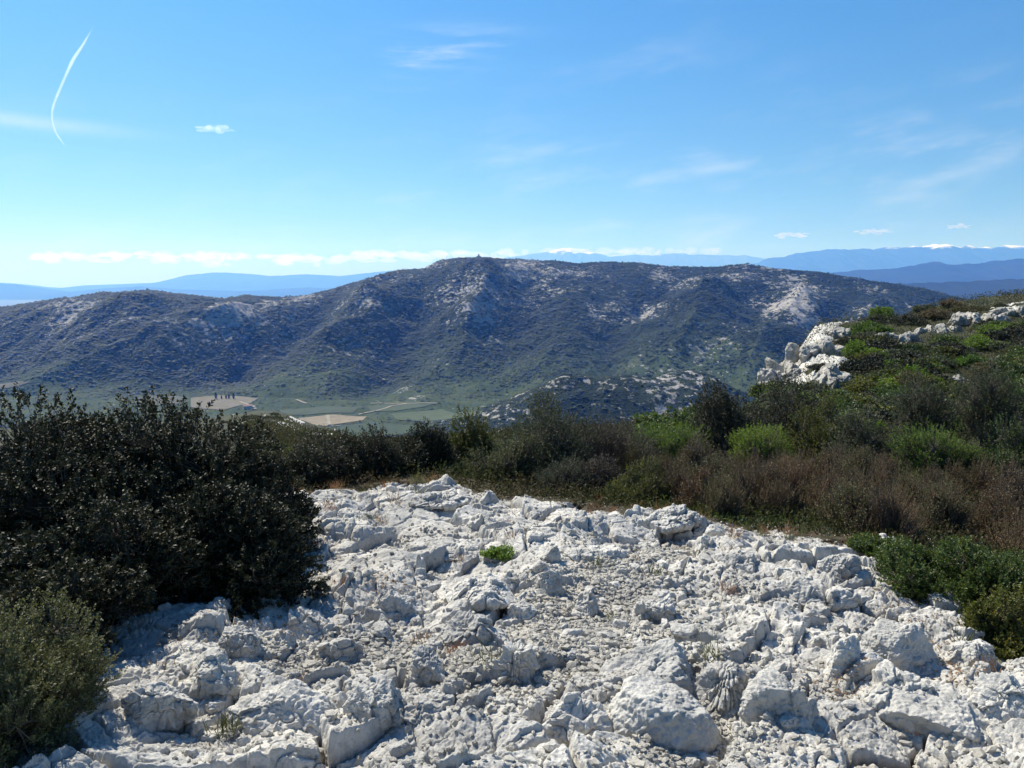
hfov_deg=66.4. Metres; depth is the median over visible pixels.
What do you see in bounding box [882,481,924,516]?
heath
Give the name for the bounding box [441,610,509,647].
rock block
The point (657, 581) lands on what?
stone
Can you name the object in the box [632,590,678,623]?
rock block
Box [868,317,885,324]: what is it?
hillside shrub
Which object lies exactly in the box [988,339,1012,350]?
hillside shrub
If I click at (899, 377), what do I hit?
hillside shrub
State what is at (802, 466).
heath
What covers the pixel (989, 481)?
heath
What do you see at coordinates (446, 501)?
boulder
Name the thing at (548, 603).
stone
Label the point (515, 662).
rock block
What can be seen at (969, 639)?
grass tuft
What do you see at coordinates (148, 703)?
rock block
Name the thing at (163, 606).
stone
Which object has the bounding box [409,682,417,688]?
stone
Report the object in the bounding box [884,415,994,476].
cushion shrub
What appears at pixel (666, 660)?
rock slab
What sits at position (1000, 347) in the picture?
hillside shrub
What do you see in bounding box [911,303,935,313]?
hillside shrub
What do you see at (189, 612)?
stone
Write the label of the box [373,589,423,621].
rock block
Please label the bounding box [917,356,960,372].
hillside shrub
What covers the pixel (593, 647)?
stone
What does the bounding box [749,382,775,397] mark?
hillside shrub
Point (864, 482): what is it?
heath
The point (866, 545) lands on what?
glossy bush
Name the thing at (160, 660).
grass tuft
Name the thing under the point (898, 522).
heath
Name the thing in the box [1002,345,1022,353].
hillside shrub
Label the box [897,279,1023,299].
mountain ridge
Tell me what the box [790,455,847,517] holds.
heath
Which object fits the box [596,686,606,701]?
stone
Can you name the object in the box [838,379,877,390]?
hillside shrub
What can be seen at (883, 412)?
hillside shrub
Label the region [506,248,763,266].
mountain range
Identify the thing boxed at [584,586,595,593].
stone
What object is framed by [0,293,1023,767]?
ground
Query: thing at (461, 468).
leafy shrub
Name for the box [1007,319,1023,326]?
hillside shrub
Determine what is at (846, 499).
heath
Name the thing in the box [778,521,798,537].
grass tuft
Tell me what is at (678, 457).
heath
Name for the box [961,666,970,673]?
stone
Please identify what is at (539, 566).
stone
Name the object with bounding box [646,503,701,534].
rock slab
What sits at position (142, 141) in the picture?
sky
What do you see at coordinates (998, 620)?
glossy bush
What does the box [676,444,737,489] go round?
heath
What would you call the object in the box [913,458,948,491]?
heath
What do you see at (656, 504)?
grass tuft
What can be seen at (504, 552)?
green sprout
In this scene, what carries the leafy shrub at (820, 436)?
on the ground at (108, 733)
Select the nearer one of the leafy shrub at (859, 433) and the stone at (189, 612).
the stone at (189, 612)
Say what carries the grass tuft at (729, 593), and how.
on the ground at (108, 733)
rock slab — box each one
[141,640,230,680]
[391,689,454,727]
[599,638,693,694]
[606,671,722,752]
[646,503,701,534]
[738,667,814,725]
[752,559,863,611]
[871,678,980,742]
[898,606,962,624]
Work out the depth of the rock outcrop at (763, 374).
58.42 m
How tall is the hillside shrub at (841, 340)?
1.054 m
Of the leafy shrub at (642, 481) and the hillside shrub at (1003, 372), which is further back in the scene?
the hillside shrub at (1003, 372)
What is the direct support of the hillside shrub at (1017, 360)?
on the ground at (108, 733)
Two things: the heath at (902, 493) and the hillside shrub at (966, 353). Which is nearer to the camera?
the heath at (902, 493)
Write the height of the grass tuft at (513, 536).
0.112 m
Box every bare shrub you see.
[574,406,662,471]
[574,450,629,495]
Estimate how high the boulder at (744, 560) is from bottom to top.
0.123 m
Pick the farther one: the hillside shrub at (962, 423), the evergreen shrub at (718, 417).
the hillside shrub at (962, 423)
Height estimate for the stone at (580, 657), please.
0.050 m
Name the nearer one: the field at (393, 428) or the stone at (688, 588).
the stone at (688, 588)
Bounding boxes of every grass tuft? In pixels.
[148,649,180,668]
[156,637,185,656]
[199,702,260,743]
[278,665,307,681]
[318,497,339,506]
[319,477,345,489]
[330,479,342,489]
[373,511,388,523]
[382,490,405,505]
[409,474,418,483]
[410,483,427,493]
[410,629,437,646]
[445,638,473,654]
[451,551,475,563]
[466,637,502,663]
[496,528,519,540]
[586,499,601,508]
[587,553,610,566]
[589,610,613,620]
[640,562,665,575]
[649,495,666,510]
[688,508,710,518]
[690,631,724,662]
[711,577,739,594]
[722,521,748,539]
[736,521,754,530]
[753,528,770,537]
[755,524,775,533]
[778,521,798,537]
[779,526,801,540]
[795,522,811,537]
[946,623,984,641]
[970,656,1001,672]
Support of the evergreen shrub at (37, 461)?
on the ground at (108, 733)
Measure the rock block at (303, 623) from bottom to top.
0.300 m
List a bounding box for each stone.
[157,602,170,610]
[184,748,198,758]
[185,609,196,615]
[205,700,225,713]
[236,736,250,745]
[247,675,264,681]
[321,514,329,520]
[345,570,352,577]
[361,567,372,577]
[370,620,390,636]
[389,739,411,756]
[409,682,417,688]
[423,638,442,649]
[433,633,440,638]
[437,748,443,753]
[470,665,483,674]
[471,594,486,611]
[495,697,505,704]
[529,559,546,572]
[533,646,545,652]
[545,601,553,606]
[552,699,561,704]
[559,628,583,635]
[564,648,577,663]
[566,528,576,534]
[571,609,581,616]
[576,653,583,661]
[581,552,592,557]
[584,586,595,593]
[588,645,597,651]
[595,631,601,637]
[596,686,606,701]
[601,632,617,639]
[602,701,608,710]
[603,682,612,689]
[608,581,619,587]
[610,641,617,647]
[612,605,622,611]
[612,619,628,628]
[616,568,627,575]
[621,739,629,744]
[629,563,639,570]
[632,638,645,647]
[639,620,651,629]
[654,579,661,583]
[657,560,668,567]
[660,618,668,627]
[670,622,695,637]
[685,584,691,593]
[685,755,699,767]
[694,752,719,767]
[699,553,712,562]
[703,524,724,536]
[707,600,713,606]
[731,721,749,736]
[742,594,753,603]
[760,652,772,659]
[779,713,798,728]
[806,609,815,616]
[806,665,817,671]
[813,635,823,642]
[836,622,844,627]
[843,700,855,708]
[911,656,924,665]
[941,668,950,673]
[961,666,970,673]
[974,630,985,635]
[979,661,989,669]
[988,718,1001,725]
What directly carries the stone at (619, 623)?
on the ground at (108, 733)
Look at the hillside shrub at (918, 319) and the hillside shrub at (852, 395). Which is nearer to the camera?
the hillside shrub at (852, 395)
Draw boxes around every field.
[0,381,28,387]
[140,395,184,404]
[191,395,257,409]
[280,406,358,414]
[298,415,366,425]
[335,421,435,436]
[368,401,436,410]
[392,409,481,420]
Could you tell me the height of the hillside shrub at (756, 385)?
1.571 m
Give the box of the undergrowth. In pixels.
[242,288,1023,603]
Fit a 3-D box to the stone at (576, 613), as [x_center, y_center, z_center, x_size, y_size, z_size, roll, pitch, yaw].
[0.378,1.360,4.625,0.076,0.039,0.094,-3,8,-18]
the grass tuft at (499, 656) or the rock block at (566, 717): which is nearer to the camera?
the rock block at (566, 717)
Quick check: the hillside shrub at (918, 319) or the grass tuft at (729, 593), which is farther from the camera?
the hillside shrub at (918, 319)
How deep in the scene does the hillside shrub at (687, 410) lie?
31.33 m
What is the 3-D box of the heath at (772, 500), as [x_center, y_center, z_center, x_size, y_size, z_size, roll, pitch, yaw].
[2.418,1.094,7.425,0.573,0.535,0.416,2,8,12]
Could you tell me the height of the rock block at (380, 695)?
0.198 m
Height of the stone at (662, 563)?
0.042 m
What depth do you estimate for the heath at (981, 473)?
9.36 m
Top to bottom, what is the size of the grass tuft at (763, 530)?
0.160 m
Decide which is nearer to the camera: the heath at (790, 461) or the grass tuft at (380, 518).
the grass tuft at (380, 518)
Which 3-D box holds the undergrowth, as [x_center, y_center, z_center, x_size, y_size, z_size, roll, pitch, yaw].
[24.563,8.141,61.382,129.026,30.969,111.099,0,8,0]
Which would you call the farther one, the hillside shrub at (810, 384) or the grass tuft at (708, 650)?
the hillside shrub at (810, 384)
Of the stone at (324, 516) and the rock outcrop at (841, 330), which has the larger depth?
the rock outcrop at (841, 330)
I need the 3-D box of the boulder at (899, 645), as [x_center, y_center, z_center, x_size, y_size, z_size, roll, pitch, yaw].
[1.929,1.334,3.885,0.394,0.328,0.324,0,8,0]
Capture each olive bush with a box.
[0,582,127,727]
[0,597,91,767]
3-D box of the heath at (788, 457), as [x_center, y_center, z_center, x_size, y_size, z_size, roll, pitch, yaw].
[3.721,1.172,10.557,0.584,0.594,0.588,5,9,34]
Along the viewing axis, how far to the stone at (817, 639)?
4.09 m
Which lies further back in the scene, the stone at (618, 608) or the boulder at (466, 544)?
the boulder at (466, 544)
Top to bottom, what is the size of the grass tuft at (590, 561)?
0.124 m
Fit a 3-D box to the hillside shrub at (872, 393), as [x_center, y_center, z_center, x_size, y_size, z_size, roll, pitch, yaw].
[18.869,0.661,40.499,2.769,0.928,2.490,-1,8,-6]
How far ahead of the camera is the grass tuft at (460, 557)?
5.57 m
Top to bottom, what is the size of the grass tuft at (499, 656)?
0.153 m
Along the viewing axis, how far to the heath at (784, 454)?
11.32 m
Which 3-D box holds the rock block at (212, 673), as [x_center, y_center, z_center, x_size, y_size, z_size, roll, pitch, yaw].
[-1.377,1.330,3.555,0.303,0.209,0.260,7,10,42]
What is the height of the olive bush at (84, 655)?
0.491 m
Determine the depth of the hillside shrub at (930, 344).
60.75 m
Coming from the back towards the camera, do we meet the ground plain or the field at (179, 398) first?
the ground plain
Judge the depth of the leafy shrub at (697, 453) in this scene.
9.09 m
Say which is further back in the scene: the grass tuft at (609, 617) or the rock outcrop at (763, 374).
the rock outcrop at (763, 374)
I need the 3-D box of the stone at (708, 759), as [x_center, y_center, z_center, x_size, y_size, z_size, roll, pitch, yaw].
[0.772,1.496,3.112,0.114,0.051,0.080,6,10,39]
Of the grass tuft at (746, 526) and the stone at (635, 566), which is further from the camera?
the grass tuft at (746, 526)
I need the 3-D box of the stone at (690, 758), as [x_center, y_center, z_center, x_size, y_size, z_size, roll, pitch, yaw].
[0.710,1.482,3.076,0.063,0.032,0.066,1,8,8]
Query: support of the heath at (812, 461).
on the ground at (108, 733)
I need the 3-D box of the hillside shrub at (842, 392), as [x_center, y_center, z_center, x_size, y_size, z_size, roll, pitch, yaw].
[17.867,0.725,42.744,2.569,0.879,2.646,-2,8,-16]
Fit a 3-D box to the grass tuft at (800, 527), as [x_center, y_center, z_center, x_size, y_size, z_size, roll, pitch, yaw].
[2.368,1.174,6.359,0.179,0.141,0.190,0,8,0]
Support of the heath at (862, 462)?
on the ground at (108, 733)
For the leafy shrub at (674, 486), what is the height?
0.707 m
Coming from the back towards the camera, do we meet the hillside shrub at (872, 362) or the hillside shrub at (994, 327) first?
the hillside shrub at (994, 327)
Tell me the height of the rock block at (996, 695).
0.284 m
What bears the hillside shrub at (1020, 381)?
on the ground at (108, 733)
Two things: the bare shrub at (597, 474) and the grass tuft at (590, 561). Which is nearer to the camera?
the grass tuft at (590, 561)
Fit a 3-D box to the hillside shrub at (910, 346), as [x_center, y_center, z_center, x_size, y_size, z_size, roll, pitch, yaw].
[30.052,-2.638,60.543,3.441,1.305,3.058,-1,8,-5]
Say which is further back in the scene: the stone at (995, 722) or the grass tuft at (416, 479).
the grass tuft at (416, 479)
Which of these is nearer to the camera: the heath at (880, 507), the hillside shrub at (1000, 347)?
the heath at (880, 507)
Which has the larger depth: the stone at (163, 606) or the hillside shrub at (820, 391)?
the hillside shrub at (820, 391)
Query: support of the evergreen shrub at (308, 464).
on the ground at (108, 733)
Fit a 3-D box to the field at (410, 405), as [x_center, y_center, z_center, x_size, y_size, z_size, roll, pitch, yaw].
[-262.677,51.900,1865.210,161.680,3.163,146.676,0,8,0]
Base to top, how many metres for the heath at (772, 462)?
0.766 m
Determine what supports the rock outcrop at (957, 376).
on the ground at (108, 733)
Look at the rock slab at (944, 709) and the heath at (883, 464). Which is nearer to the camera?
the rock slab at (944, 709)
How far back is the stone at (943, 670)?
3.72 m
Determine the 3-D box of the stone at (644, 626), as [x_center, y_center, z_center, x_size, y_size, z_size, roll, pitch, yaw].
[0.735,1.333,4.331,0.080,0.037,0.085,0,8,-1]
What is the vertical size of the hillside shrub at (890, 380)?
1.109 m
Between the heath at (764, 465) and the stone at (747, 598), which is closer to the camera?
the stone at (747, 598)
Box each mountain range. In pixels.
[0,270,391,291]
[0,284,331,299]
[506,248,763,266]
[749,244,1023,272]
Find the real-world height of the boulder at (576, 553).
0.094 m
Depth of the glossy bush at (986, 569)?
4.88 m
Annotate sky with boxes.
[0,0,1023,287]
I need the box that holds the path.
[360,403,406,413]
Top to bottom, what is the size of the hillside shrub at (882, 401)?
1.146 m
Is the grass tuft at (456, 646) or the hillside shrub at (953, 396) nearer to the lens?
the grass tuft at (456, 646)
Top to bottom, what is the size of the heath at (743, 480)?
0.758 m
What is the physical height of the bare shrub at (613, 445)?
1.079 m
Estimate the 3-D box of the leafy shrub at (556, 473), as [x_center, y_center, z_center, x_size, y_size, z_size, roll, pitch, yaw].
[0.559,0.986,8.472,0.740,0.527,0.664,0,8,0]
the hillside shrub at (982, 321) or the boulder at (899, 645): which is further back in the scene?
the hillside shrub at (982, 321)
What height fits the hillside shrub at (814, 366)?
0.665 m
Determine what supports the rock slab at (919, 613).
on the ground at (108, 733)
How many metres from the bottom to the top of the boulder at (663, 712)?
0.452 m
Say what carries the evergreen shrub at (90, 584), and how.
on the ground at (108, 733)
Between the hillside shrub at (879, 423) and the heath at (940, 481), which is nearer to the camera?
the heath at (940, 481)
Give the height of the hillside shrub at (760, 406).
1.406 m
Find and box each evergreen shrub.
[0,381,276,552]
[0,489,232,626]
[0,552,157,656]
[30,385,288,531]
[132,475,330,622]
[193,414,323,555]
[279,440,341,487]
[292,423,380,481]
[346,416,430,477]
[403,416,461,472]
[684,379,782,458]
[751,360,837,452]
[942,351,1023,453]
[996,401,1023,444]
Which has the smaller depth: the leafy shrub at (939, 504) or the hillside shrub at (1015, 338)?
the leafy shrub at (939, 504)
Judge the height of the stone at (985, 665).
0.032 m
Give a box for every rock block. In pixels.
[120,677,198,731]
[186,646,240,702]
[218,625,260,657]
[226,679,337,744]
[285,606,327,641]
[342,674,402,730]
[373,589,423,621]
[407,645,444,686]
[438,572,513,610]
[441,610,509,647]
[492,640,539,685]
[541,691,613,747]
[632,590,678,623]
[692,660,748,717]
[860,659,938,710]
[934,639,997,672]
[972,670,1023,723]
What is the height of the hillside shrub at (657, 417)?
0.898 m
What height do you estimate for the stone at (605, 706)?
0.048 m
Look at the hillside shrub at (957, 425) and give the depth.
19.59 m
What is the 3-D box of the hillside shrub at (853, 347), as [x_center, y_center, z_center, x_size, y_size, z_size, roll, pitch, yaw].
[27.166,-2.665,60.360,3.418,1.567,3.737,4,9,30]
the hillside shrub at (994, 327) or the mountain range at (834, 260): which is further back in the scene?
the mountain range at (834, 260)
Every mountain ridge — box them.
[830,258,1023,283]
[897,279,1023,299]
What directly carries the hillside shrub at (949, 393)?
on the ground at (108, 733)
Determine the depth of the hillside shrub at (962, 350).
59.08 m
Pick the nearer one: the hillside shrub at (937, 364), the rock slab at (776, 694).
the rock slab at (776, 694)
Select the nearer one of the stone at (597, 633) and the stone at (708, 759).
the stone at (708, 759)
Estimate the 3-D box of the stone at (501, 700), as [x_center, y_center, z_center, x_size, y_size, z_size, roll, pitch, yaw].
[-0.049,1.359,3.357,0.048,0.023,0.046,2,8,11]
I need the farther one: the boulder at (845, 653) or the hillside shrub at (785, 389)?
the hillside shrub at (785, 389)
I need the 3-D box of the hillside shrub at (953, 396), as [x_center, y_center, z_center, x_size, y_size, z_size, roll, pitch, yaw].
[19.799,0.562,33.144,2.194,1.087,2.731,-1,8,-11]
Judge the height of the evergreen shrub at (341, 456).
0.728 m
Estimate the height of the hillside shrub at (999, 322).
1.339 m
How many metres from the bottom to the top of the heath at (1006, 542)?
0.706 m
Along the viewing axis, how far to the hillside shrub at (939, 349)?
58.63 m
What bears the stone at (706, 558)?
on the ground at (108, 733)
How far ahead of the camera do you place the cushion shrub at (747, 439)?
12.69 m
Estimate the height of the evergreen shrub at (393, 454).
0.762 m
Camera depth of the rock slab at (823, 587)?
4.87 m
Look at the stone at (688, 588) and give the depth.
5.05 m
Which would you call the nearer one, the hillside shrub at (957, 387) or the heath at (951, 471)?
the heath at (951, 471)
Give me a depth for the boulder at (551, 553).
5.24 m
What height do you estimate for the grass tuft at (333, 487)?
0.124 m
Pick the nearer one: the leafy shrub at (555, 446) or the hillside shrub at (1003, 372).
the leafy shrub at (555, 446)
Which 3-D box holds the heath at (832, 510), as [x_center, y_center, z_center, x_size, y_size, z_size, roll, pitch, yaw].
[3.029,1.090,6.916,0.632,0.563,0.636,-7,10,-42]
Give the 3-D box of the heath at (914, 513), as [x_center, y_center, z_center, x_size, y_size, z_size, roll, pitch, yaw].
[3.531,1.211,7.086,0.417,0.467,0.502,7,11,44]
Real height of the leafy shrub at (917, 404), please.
1.896 m
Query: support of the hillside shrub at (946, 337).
on the ground at (108, 733)
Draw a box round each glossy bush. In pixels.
[845,531,915,557]
[872,533,978,605]
[899,533,1023,613]
[957,583,1023,661]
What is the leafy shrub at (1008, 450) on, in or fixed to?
on the ground at (108, 733)
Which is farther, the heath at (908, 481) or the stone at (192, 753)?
the heath at (908, 481)
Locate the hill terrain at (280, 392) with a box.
[0,257,962,437]
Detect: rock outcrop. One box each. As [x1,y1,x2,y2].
[757,368,804,383]
[765,357,798,371]
[785,338,847,364]
[812,363,850,388]
[813,325,850,337]
[878,331,922,343]
[913,323,965,334]
[947,312,1011,325]
[949,374,967,381]
[992,305,1023,316]
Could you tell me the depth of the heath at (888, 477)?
8.99 m
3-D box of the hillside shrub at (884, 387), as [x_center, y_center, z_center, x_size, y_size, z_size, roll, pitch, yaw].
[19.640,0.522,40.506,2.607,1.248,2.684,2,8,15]
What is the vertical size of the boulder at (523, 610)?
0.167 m
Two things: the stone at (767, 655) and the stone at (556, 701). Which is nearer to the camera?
the stone at (556, 701)
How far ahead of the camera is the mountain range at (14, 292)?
28331.61 m
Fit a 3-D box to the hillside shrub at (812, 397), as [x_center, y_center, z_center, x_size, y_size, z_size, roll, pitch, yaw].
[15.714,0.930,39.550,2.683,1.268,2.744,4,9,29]
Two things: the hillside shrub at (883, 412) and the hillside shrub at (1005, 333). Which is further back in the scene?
the hillside shrub at (1005, 333)
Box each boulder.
[316,637,363,659]
[408,491,471,510]
[427,539,480,560]
[507,601,537,620]
[534,570,564,595]
[543,545,560,561]
[564,544,627,562]
[574,590,599,617]
[695,535,713,551]
[714,548,759,572]
[807,697,818,716]
[816,553,861,580]
[823,635,861,679]
[860,618,937,671]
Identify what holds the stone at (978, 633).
on the ground at (108, 733)
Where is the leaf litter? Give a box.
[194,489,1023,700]
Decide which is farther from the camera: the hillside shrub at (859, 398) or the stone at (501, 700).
the hillside shrub at (859, 398)
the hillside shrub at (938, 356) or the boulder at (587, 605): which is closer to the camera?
the boulder at (587, 605)
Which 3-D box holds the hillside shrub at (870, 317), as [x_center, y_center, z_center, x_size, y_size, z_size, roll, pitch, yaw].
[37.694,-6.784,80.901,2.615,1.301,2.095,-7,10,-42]
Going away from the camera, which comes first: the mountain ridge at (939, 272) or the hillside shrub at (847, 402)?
the hillside shrub at (847, 402)
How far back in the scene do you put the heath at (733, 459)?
10.21 m
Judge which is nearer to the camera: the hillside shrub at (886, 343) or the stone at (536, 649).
the stone at (536, 649)
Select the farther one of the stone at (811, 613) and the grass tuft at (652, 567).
the grass tuft at (652, 567)
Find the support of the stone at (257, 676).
on the ground at (108, 733)
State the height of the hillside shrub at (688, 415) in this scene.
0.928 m
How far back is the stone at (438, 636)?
4.26 m
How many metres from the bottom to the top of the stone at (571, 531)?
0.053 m
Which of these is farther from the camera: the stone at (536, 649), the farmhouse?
the farmhouse
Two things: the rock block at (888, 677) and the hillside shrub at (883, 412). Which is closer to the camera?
the rock block at (888, 677)
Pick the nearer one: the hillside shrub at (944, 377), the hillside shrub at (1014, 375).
the hillside shrub at (1014, 375)
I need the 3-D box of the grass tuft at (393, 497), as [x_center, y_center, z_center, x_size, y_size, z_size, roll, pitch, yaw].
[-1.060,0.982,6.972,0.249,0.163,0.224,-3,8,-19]
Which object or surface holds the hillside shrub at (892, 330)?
on the ground at (108, 733)
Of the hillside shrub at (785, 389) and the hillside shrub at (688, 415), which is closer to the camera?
the hillside shrub at (688, 415)
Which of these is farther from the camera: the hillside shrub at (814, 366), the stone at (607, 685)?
the hillside shrub at (814, 366)
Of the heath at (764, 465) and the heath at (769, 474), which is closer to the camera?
the heath at (769, 474)
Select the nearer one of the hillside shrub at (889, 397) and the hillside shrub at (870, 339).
the hillside shrub at (889, 397)
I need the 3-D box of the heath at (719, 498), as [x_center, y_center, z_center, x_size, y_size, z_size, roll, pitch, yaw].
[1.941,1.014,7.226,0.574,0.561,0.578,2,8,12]
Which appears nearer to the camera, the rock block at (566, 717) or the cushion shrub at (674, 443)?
the rock block at (566, 717)
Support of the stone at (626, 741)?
on the ground at (108, 733)
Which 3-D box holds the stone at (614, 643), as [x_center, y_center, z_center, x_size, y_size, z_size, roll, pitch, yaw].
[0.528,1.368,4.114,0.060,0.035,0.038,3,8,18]
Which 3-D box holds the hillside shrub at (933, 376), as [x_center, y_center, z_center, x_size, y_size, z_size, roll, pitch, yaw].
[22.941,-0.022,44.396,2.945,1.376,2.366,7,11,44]
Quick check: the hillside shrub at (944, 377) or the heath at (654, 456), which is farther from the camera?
the hillside shrub at (944, 377)
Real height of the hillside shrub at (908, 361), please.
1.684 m
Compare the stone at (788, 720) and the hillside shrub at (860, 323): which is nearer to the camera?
the stone at (788, 720)
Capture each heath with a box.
[606,440,657,475]
[639,441,667,473]
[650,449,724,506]
[653,449,679,475]
[666,459,698,483]
[669,460,732,511]
[671,437,708,469]
[672,445,695,474]
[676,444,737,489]
[690,466,752,518]
[709,454,803,518]
[715,447,748,472]
[724,452,741,466]
[727,457,808,512]
[741,471,793,518]
[743,446,765,469]
[748,448,808,511]
[750,453,778,475]
[772,446,797,465]
[773,450,795,466]
[773,452,801,478]
[776,453,805,498]
[787,448,818,472]
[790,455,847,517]
[794,451,827,490]
[809,477,883,528]
[810,477,877,532]
[834,460,888,501]
[834,487,932,537]
[836,442,888,482]
[846,441,878,465]
[864,470,922,545]
[868,446,901,483]
[868,456,898,495]
[870,454,897,477]
[875,462,937,511]
[879,481,919,511]
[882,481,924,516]
[898,497,928,533]
[913,454,974,486]
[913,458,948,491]
[915,471,971,506]
[947,453,999,498]
[967,485,1020,534]
[972,469,1005,503]
[977,488,1023,539]
[984,502,1023,553]
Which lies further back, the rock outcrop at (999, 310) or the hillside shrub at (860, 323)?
the rock outcrop at (999, 310)
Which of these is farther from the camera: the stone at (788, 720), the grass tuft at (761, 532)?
the grass tuft at (761, 532)
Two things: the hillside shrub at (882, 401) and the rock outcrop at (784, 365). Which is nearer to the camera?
the hillside shrub at (882, 401)
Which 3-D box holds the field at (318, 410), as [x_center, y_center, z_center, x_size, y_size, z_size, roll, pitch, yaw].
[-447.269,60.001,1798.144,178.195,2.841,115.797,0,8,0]
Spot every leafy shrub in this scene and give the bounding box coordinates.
[441,462,480,477]
[447,405,502,465]
[462,428,547,483]
[487,387,602,478]
[529,449,590,494]
[598,455,676,505]
[657,430,720,481]
[783,380,851,461]
[814,398,902,468]
[886,364,963,456]
[912,477,980,538]
[966,453,1023,532]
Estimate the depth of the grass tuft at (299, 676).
3.54 m
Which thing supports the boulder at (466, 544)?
on the ground at (108, 733)
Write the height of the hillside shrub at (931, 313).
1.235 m
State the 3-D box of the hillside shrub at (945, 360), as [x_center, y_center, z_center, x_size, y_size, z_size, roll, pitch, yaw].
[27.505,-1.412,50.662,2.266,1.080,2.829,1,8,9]
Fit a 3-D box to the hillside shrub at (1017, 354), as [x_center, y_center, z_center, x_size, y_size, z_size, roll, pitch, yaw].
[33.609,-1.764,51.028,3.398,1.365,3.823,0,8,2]
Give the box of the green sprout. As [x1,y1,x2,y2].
[479,543,514,560]
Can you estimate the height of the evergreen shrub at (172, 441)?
1.315 m
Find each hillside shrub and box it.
[629,406,696,437]
[671,410,699,427]
[675,406,697,414]
[736,397,786,421]
[747,377,793,396]
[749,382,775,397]
[755,388,798,402]
[764,383,804,393]
[793,379,836,391]
[797,390,828,403]
[801,388,840,396]
[805,363,824,370]
[823,389,850,396]
[828,394,866,411]
[831,336,852,345]
[832,391,863,400]
[833,414,906,439]
[835,408,862,417]
[836,352,884,372]
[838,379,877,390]
[840,339,881,356]
[841,370,887,384]
[842,374,880,393]
[843,363,874,375]
[844,351,882,361]
[844,370,886,388]
[845,321,878,335]
[845,392,880,408]
[847,333,881,343]
[850,323,889,335]
[850,388,883,398]
[851,402,896,418]
[853,330,878,337]
[853,334,882,344]
[859,404,911,424]
[860,418,889,433]
[861,398,914,410]
[862,312,887,321]
[862,320,896,333]
[864,336,906,350]
[868,305,896,317]
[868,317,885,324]
[868,332,898,343]
[868,382,909,395]
[870,393,910,404]
[874,397,904,405]
[875,349,893,361]
[875,388,920,398]
[877,365,903,377]
[878,348,916,354]
[878,377,907,386]
[884,358,903,368]
[885,347,937,360]
[886,355,935,371]
[887,341,923,351]
[889,313,928,324]
[891,369,933,384]
[892,364,942,380]
[893,372,940,386]
[896,358,949,373]
[900,380,948,388]
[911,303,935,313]
[915,307,952,317]
[916,352,960,366]
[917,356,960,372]
[919,391,958,401]
[921,345,962,359]
[921,379,957,393]
[923,340,966,349]
[923,369,956,383]
[924,341,975,356]
[925,334,968,346]
[925,355,953,368]
[926,332,964,341]
[936,416,977,438]
[938,298,966,307]
[940,410,993,437]
[943,383,994,400]
[948,388,998,400]
[949,305,992,312]
[952,354,987,367]
[960,359,1023,379]
[962,334,1009,350]
[963,350,979,356]
[971,318,997,326]
[971,320,1009,329]
[976,324,1000,333]
[977,323,1012,333]
[980,369,1023,378]
[981,324,1023,341]
[981,360,1023,376]
[983,370,1023,386]
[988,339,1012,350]
[988,340,1011,352]
[994,345,1023,361]
[999,377,1023,387]
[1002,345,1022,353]
[1006,334,1023,342]
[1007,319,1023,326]
[1011,357,1023,362]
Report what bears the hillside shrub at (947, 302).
on the ground at (108, 733)
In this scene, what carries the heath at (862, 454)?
on the ground at (108, 733)
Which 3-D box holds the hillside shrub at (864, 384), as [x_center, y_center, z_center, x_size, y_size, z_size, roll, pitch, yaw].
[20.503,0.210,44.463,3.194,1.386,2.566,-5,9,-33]
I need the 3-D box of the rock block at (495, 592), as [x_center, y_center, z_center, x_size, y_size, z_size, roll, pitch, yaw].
[-0.230,1.244,4.739,0.495,0.135,0.383,2,8,16]
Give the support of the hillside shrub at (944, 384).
on the ground at (108, 733)
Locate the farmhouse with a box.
[242,404,254,408]
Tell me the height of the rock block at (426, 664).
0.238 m
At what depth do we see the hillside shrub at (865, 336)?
64.37 m
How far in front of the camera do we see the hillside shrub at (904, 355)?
52.92 m
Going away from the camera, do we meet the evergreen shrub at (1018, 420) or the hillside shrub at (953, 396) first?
the evergreen shrub at (1018, 420)
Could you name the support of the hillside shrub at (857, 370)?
on the ground at (108, 733)
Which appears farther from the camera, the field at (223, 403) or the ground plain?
the ground plain
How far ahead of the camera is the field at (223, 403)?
1930.93 m
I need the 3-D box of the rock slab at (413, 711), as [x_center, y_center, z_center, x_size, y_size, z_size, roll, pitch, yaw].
[-0.411,1.378,3.308,0.300,0.147,0.322,1,8,9]
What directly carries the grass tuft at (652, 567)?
on the ground at (108, 733)
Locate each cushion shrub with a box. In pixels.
[616,415,711,461]
[726,420,796,465]
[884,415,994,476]
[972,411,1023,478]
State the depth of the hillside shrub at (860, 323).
72.52 m
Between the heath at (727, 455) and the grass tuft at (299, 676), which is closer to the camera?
the grass tuft at (299, 676)
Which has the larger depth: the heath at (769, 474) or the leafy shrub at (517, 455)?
the leafy shrub at (517, 455)
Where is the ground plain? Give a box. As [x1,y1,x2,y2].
[0,300,40,305]
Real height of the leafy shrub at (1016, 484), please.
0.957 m
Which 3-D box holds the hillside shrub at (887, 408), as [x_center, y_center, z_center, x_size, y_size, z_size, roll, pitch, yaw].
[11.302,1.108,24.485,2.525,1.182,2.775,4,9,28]
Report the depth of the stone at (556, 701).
3.51 m
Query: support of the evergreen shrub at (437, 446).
on the ground at (108, 733)
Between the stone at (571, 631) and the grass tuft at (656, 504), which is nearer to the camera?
the stone at (571, 631)
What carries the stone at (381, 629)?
on the ground at (108, 733)
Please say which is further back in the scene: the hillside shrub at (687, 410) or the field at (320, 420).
the field at (320, 420)

